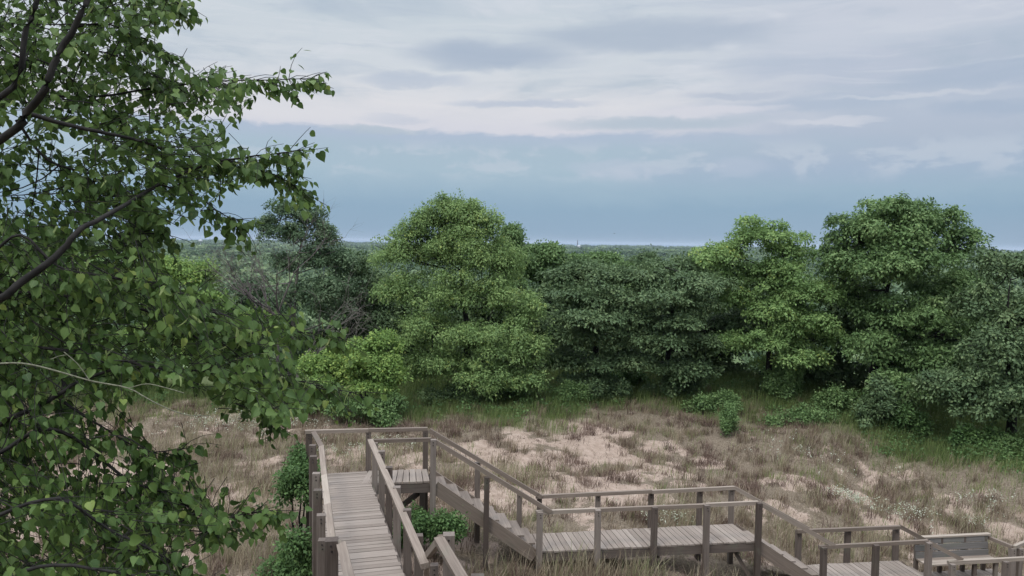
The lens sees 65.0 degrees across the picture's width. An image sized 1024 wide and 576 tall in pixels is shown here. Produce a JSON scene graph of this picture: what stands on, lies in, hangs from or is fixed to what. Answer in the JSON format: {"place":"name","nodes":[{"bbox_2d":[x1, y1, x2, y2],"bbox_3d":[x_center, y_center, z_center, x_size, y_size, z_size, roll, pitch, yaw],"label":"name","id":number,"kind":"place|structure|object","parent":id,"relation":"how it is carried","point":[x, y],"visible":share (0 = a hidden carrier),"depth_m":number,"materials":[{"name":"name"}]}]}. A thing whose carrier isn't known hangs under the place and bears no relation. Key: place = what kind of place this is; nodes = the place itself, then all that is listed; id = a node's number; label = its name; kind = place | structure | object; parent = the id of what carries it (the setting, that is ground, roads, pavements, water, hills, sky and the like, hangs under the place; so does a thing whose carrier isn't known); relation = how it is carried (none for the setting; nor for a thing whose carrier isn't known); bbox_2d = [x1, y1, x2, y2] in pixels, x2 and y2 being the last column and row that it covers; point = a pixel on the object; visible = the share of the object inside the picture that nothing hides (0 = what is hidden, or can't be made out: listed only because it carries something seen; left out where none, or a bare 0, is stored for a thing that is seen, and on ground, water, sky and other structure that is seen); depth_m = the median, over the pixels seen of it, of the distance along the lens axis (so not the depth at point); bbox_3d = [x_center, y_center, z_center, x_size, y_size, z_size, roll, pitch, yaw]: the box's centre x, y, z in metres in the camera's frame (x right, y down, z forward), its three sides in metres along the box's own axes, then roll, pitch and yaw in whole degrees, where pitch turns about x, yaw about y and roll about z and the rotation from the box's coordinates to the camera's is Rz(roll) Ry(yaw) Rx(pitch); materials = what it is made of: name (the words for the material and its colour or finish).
{"place":"outdoors","nodes":[
{"label":"outdoors","id":0,"kind":"place"},
{"bbox_2d":[0,248,1023,575],"bbox_3d":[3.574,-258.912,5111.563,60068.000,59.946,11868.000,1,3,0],"label":"ground","id":1,"kind":"structure","parent":0,"point":[594,448],"depth_m":27.10,"materials":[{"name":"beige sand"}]},
{"bbox_2d":[5,241,132,399],"bbox_3d":[-22.534,1.502,37.051,10.763,7.647,4.785,1,3,0],"label":"leafy tree","id":2,"kind":"object","parent":1,"relation":"on","point":[122,342],"visible":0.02,"depth_m":37.00,"materials":[{"name":"green plant"}]},
{"bbox_2d":[0,0,386,575],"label":"linden tree","id":3,"kind":"object","parent":1,"relation":"on","point":[66,519],"visible":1,"depth_m":4.48,"materials":[{"name":"green plant"}]},
{"bbox_2d":[116,252,280,394],"bbox_3d":[-14.727,1.790,36.920,8.414,6.934,3.853,1,3,0],"label":"leafy tree","id":4,"kind":"object","parent":1,"relation":"on","point":[175,273],"visible":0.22,"depth_m":36.67,"materials":[{"name":"green plant"}]},
{"bbox_2d":[211,275,333,357],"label":"leafy tree","id":5,"kind":"object","parent":1,"relation":"on","point":[268,290],"visible":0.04,"depth_m":45.68,"materials":[{"name":"green plant"}]},
{"bbox_2d":[182,200,363,369],"bbox_3d":[-11.229,0.487,36.367,8.376,9.346,6.276,1,3,10],"label":"dead tree","id":6,"kind":"object","parent":1,"relation":"on","point":[235,279],"visible":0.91,"depth_m":36.22,"materials":[{"name":"wood"}]},
{"bbox_2d":[250,523,312,575],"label":"leafy shrub","id":7,"kind":"object","parent":1,"relation":"on","point":[294,558],"visible":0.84,"depth_m":15.58,"materials":[{"name":"green plant"}]},
{"bbox_2d":[268,439,321,537],"bbox_3d":[-4.920,4.779,18.536,1.358,2.490,1.932,1,3,0],"label":"leafy shrub","id":8,"kind":"object","parent":1,"relation":"on","point":[294,477],"visible":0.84,"depth_m":18.27,"materials":[{"name":"green plant"}]},
{"bbox_2d":[250,197,369,374],"bbox_3d":[-9.894,0.598,38.926,5.957,9.945,3.430,1,3,0],"label":"grey green tree","id":9,"kind":"object","parent":1,"relation":"on","point":[294,231],"visible":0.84,"depth_m":38.63,"materials":[{"name":"green plant"}]},
{"bbox_2d":[307,390,333,412],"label":"leafy shrub","id":10,"kind":"object","parent":1,"relation":"on","point":[322,398],"visible":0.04,"depth_m":33.65,"materials":[{"name":"green plant"}]},
{"bbox_2d":[277,262,379,386],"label":"dead tree","id":11,"kind":"object","parent":1,"relation":"on","point":[328,326],"visible":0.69,"depth_m":36.06,"materials":[{"name":"grey plant"}]},
{"bbox_2d":[269,249,407,384],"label":"leafy tree","id":12,"kind":"object","parent":1,"relation":"on","point":[383,318],"visible":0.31,"depth_m":40.62,"materials":[{"name":"green plant"}]},
{"bbox_2d":[296,327,413,398],"bbox_3d":[-6.458,3.467,32.053,4.977,3.944,2.665,1,3,11],"label":"lime bush","id":13,"kind":"object","parent":1,"relation":"on","point":[386,370],"visible":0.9,"depth_m":31.73,"materials":[{"name":"green plant"}]},
{"bbox_2d":[307,298,408,388],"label":"shaded tree","id":14,"kind":"object","parent":1,"relation":"on","point":[353,325],"visible":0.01,"depth_m":42.39,"materials":[{"name":"green plant"}]},
{"bbox_2d":[321,389,408,427],"bbox_3d":[-5.749,4.660,31.329,3.443,1.531,2.013,2,3,14],"label":"dark bush","id":15,"kind":"object","parent":1,"relation":"on","point":[387,414],"visible":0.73,"depth_m":30.92,"materials":[{"name":"green plant"}]},
{"bbox_2d":[309,431,429,575],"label":"plank walkway","id":16,"kind":"structure","parent":1,"relation":"on","point":[356,515],"depth_m":14.73,"materials":[{"name":"grey wood"}]},
{"bbox_2d":[305,427,435,545],"bbox_3d":[-3.303,4.777,18.603,2.987,2.821,1.289,0,3,-9],"label":"corner landing","id":17,"kind":"object","parent":1,"relation":"on","point":[424,487],"visible":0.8,"depth_m":18.63,"materials":[{"name":"grey wood"}]},
{"bbox_2d":[338,534,442,575],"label":"wooden staircase","id":18,"kind":"structure","parent":1,"relation":"on","point":[431,550],"depth_m":11.13,"materials":[{"name":"wood"}]},
{"bbox_2d":[325,532,483,575],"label":"walkway","id":19,"kind":"structure","parent":1,"relation":"on","point":[445,546],"depth_m":9.45,"materials":[{"name":"grey wood"}]},
{"bbox_2d":[392,500,434,547],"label":"leafy shrub","id":20,"kind":"object","parent":1,"relation":"on","point":[418,522],"visible":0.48,"depth_m":17.75,"materials":[{"name":"green plant"}]},
{"bbox_2d":[363,283,485,384],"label":"shaded tree","id":21,"kind":"object","parent":1,"relation":"on","point":[401,309],"visible":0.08,"depth_m":41.72,"materials":[{"name":"green plant"}]},
{"bbox_2d":[423,507,469,556],"bbox_3d":[-1.500,5.503,17.825,1.337,1.511,1.112,4,4,42],"label":"leafy shrub","id":22,"kind":"object","parent":1,"relation":"on","point":[444,521],"visible":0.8,"depth_m":17.56,"materials":[{"name":"green plant"}]},
{"bbox_2d":[413,380,490,405],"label":"leafy shrub","id":23,"kind":"object","parent":1,"relation":"on","point":[452,388],"visible":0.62,"depth_m":34.98,"materials":[{"name":"green plant"}]},
{"bbox_2d":[412,290,510,379],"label":"shaded tree","id":24,"kind":"object","parent":1,"relation":"on","point":[477,316],"visible":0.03,"depth_m":42.85,"materials":[{"name":"green plant"}]},
{"bbox_2d":[366,188,557,403],"bbox_3d":[-2.277,0.471,35.299,8.954,9.739,5.608,1,3,0],"label":"feathery tree","id":25,"kind":"object","parent":1,"relation":"on","point":[460,235],"visible":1,"depth_m":35.08,"materials":[{"name":"green plant"}]},
{"bbox_2d":[428,428,552,571],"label":"wooden staircase","id":26,"kind":"structure","parent":1,"relation":"on","point":[488,519],"depth_m":18.43,"materials":[{"name":"grey wood"}]},
{"bbox_2d":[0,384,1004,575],"bbox_3d":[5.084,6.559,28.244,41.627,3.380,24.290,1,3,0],"label":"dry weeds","id":27,"kind":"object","parent":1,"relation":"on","point":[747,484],"visible":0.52,"depth_m":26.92,"materials":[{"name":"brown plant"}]},
{"bbox_2d":[481,385,527,402],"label":"leafy shrub","id":28,"kind":"object","parent":1,"relation":"on","point":[507,392],"visible":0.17,"depth_m":35.94,"materials":[{"name":"green plant"}]},
{"bbox_2d":[480,221,540,367],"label":"slim tree","id":29,"kind":"object","parent":1,"relation":"on","point":[516,234],"visible":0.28,"depth_m":43.60,"materials":[{"name":"green plant"}]},
{"bbox_2d":[0,364,1023,575],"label":"green grass","id":30,"kind":"structure","parent":1,"relation":"on","point":[416,385],"depth_m":33.44,"materials":[{"name":"green plant"}]},
{"bbox_2d":[4,237,1023,382],"bbox_3d":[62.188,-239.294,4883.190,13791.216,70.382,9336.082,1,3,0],"label":"forest","id":31,"kind":"object","parent":1,"relation":"on","point":[194,253],"visible":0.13,"depth_m":1369.52,"materials":[{"name":"green plant"}]},
{"bbox_2d":[11,373,1023,575],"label":"dead stalks","id":32,"kind":"object","parent":1,"relation":"on","point":[550,439],"visible":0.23,"depth_m":27.62,"materials":[{"name":"brown plant"}]},
{"bbox_2d":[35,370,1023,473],"bbox_3d":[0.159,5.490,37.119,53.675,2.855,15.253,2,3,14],"label":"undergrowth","id":33,"kind":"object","parent":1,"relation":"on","point":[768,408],"visible":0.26,"depth_m":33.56,"materials":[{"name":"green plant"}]},
{"bbox_2d":[494,284,580,373],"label":"shaded tree","id":34,"kind":"object","parent":1,"relation":"on","point":[539,330],"visible":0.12,"depth_m":42.98,"materials":[{"name":"green plant"}]},
{"bbox_2d":[517,239,593,349],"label":"round tree","id":35,"kind":"object","parent":1,"relation":"on","point":[551,254],"visible":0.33,"depth_m":45.33,"materials":[{"name":"green plant"}]},
{"bbox_2d":[548,378,593,402],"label":"leafy shrub","id":36,"kind":"object","parent":1,"relation":"on","point":[580,389],"visible":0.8,"depth_m":35.51,"materials":[{"name":"green plant"}]},
{"bbox_2d":[130,419,1023,575],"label":"tall grass","id":37,"kind":"structure","parent":1,"relation":"on","point":[571,568],"depth_m":23.19,"materials":[{"name":"beige plant"}]},
{"bbox_2d":[152,408,1014,528],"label":"pale flowers","id":38,"kind":"object","parent":1,"relation":"on","point":[856,497],"visible":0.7,"depth_m":26.39,"materials":[{"name":"beige plant"}]},
{"bbox_2d":[538,276,630,373],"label":"shaded tree","id":39,"kind":"object","parent":1,"relation":"on","point":[548,287],"visible":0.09,"depth_m":43.11,"materials":[{"name":"green plant"}]},
{"bbox_2d":[533,253,658,393],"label":"dark layered tree","id":40,"kind":"object","parent":1,"relation":"on","point":[589,318],"visible":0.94,"depth_m":36.27,"materials":[{"name":"green plant"}]},
{"bbox_2d":[583,371,634,402],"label":"leafy shrub","id":41,"kind":"object","parent":1,"relation":"on","point":[600,382],"visible":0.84,"depth_m":36.10,"materials":[{"name":"green plant"}]},
{"bbox_2d":[580,246,672,350],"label":"pale tree","id":42,"kind":"object","parent":1,"relation":"on","point":[612,256],"visible":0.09,"depth_m":46.72,"materials":[{"name":"green plant"}]},
{"bbox_2d":[609,366,650,389],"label":"leafy shrub","id":43,"kind":"object","parent":1,"relation":"on","point":[633,378],"visible":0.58,"depth_m":38.09,"materials":[{"name":"green plant"}]},
{"bbox_2d":[588,280,674,368],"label":"shaded tree","id":44,"kind":"object","parent":1,"relation":"on","point":[618,348],"visible":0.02,"depth_m":43.23,"materials":[{"name":"green plant"}]},
{"bbox_2d":[531,486,762,575],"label":"landing","id":45,"kind":"object","parent":1,"relation":"on","point":[705,539],"visible":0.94,"depth_m":19.19,"materials":[{"name":"grey wood"}]},
{"bbox_2d":[638,354,708,398],"bbox_3d":[7.500,4.204,36.924,3.383,2.553,2.402,1,3,0],"label":"leafy shrub","id":46,"kind":"object","parent":1,"relation":"on","point":[667,386],"visible":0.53,"depth_m":36.76,"materials":[{"name":"green plant"}]},
{"bbox_2d":[626,244,723,358],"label":"pale tree","id":47,"kind":"object","parent":1,"relation":"on","point":[651,254],"visible":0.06,"depth_m":47.65,"materials":[{"name":"green plant"}]},
{"bbox_2d":[603,251,751,391],"bbox_3d":[7.761,1.714,37.101,7.334,6.834,5.699,1,3,0],"label":"dark layered tree","id":48,"kind":"object","parent":1,"relation":"on","point":[689,276],"visible":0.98,"depth_m":36.01,"materials":[{"name":"green plant"}]},
{"bbox_2d":[642,283,755,375],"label":"shaded tree","id":49,"kind":"object","parent":1,"relation":"on","point":[658,354],"visible":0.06,"depth_m":42.38,"materials":[{"name":"green plant"}]},
{"bbox_2d":[677,387,744,414],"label":"leafy shrub","id":50,"kind":"object","parent":1,"relation":"on","point":[701,402],"visible":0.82,"depth_m":34.96,"materials":[{"name":"green plant"}]},
{"bbox_2d":[679,285,758,379],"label":"shaded tree","id":51,"kind":"object","parent":1,"relation":"on","point":[730,364],"visible":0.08,"depth_m":42.65,"materials":[{"name":"green plant"}]},
{"bbox_2d":[714,402,751,436],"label":"leafy shrub","id":52,"kind":"object","parent":1,"relation":"on","point":[728,418],"visible":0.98,"depth_m":31.58,"materials":[{"name":"green plant"}]},
{"bbox_2d":[688,212,852,392],"bbox_3d":[12.060,0.858,37.292,7.754,8.662,5.037,1,3,0],"label":"light green oak","id":53,"kind":"object","parent":1,"relation":"on","point":[777,278],"visible":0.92,"depth_m":36.68,"materials":[{"name":"green plant"}]},
{"bbox_2d":[721,280,828,383],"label":"shaded tree","id":54,"kind":"object","parent":1,"relation":"on","point":[755,325],"visible":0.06,"depth_m":40.06,"materials":[{"name":"green plant"}]},
{"bbox_2d":[759,362,803,401],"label":"leafy shrub","id":55,"kind":"object","parent":1,"relation":"on","point":[785,383],"visible":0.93,"depth_m":36.62,"materials":[{"name":"green plant"}]},
{"bbox_2d":[735,486,835,575],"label":"wooden staircase","id":56,"kind":"structure","parent":1,"relation":"on","point":[787,563],"depth_m":19.53,"materials":[{"name":"wood"}]},
{"bbox_2d":[757,401,840,428],"bbox_3d":[12.191,5.532,33.897,3.724,1.433,2.129,1,3,0],"label":"leafy shrub","id":57,"kind":"object","parent":1,"relation":"on","point":[800,413],"visible":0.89,"depth_m":33.75,"materials":[{"name":"green plant"}]},
{"bbox_2d":[807,382,860,411],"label":"leafy shrub","id":58,"kind":"object","parent":1,"relation":"on","point":[837,396],"visible":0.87,"depth_m":35.03,"materials":[{"name":"green plant"}]},
{"bbox_2d":[791,276,906,392],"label":"shaded tree","id":59,"kind":"object","parent":1,"relation":"on","point":[840,369],"visible":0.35,"depth_m":39.70,"materials":[{"name":"green plant"}]},
{"bbox_2d":[794,525,932,575],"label":"landing","id":60,"kind":"object","parent":1,"relation":"on","point":[876,566],"visible":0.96,"depth_m":20.46,"materials":[{"name":"grey wood"}]},
{"bbox_2d":[849,370,920,432],"bbox_3d":[15.561,4.758,33.187,3.114,2.810,2.570,1,3,0],"label":"leafy shrub","id":61,"kind":"object","parent":1,"relation":"on","point":[878,404],"visible":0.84,"depth_m":32.87,"materials":[{"name":"green plant"}]},
{"bbox_2d":[806,191,996,409],"bbox_3d":[17.859,0.601,35.504,8.468,9.882,6.322,1,3,0],"label":"broad tree","id":62,"kind":"object","parent":1,"relation":"on","point":[891,245],"visible":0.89,"depth_m":35.05,"materials":[{"name":"green plant"}]},
{"bbox_2d":[885,398,936,438],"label":"leafy shrub","id":63,"kind":"object","parent":1,"relation":"on","point":[919,422],"visible":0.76,"depth_m":32.61,"materials":[{"name":"green plant"}]},
{"bbox_2d":[862,288,977,409],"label":"shaded tree","id":64,"kind":"object","parent":1,"relation":"on","point":[928,334],"visible":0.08,"depth_m":39.31,"materials":[{"name":"green plant"}]},
{"bbox_2d":[899,524,963,575],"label":"wooden staircase","id":65,"kind":"structure","parent":1,"relation":"on","point":[936,546],"depth_m":20.70,"materials":[{"name":"wood"}]},
{"bbox_2d":[905,244,1023,435],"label":"broad tree","id":66,"kind":"object","parent":1,"relation":"on","point":[994,391],"visible":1,"depth_m":31.34,"materials":[{"name":"green plant"}]},
{"bbox_2d":[921,536,1023,575],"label":"bench platform","id":67,"kind":"structure","parent":1,"relation":"on","point":[1012,563],"depth_m":21.19,"materials":[{"name":"grey wood"}]},
{"bbox_2d":[913,532,1000,575],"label":"bench","id":68,"kind":"object","parent":67,"relation":"on","point":[941,558],"visible":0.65,"depth_m":21.59,"materials":[{"name":"grey wood"}]},
{"bbox_2d":[945,416,1003,453],"bbox_3d":[17.892,5.993,30.920,1.859,2.045,2.072,-2,4,-43],"label":"leafy shrub","id":69,"kind":"object","parent":1,"relation":"on","point":[967,433],"visible":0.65,"depth_m":30.78,"materials":[{"name":"green plant"}]},
{"bbox_2d":[932,270,1023,422],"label":"shaded tree","id":70,"kind":"object","parent":1,"relation":"on","point":[1013,292],"visible":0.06,"depth_m":36.92,"materials":[{"name":"green plant"}]},
{"bbox_2d":[987,430,1023,462],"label":"leafy shrub","id":71,"kind":"object","parent":1,"relation":"on","point":[1011,441],"visible":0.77,"depth_m":29.99,"materials":[{"name":"green plant"}]},
{"bbox_2d":[0,0,1023,248],"label":"sky","id":72,"kind":"structure","parent":0,"point":[669,122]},
{"bbox_2d":[1,236,1023,250],"bbox_3d":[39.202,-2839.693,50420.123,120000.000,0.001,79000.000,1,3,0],"label":"lake","id":73,"kind":"structure","parent":0,"point":[575,244],"depth_m":36825.07,"materials":[{"name":"blue liquid"}]}
]}

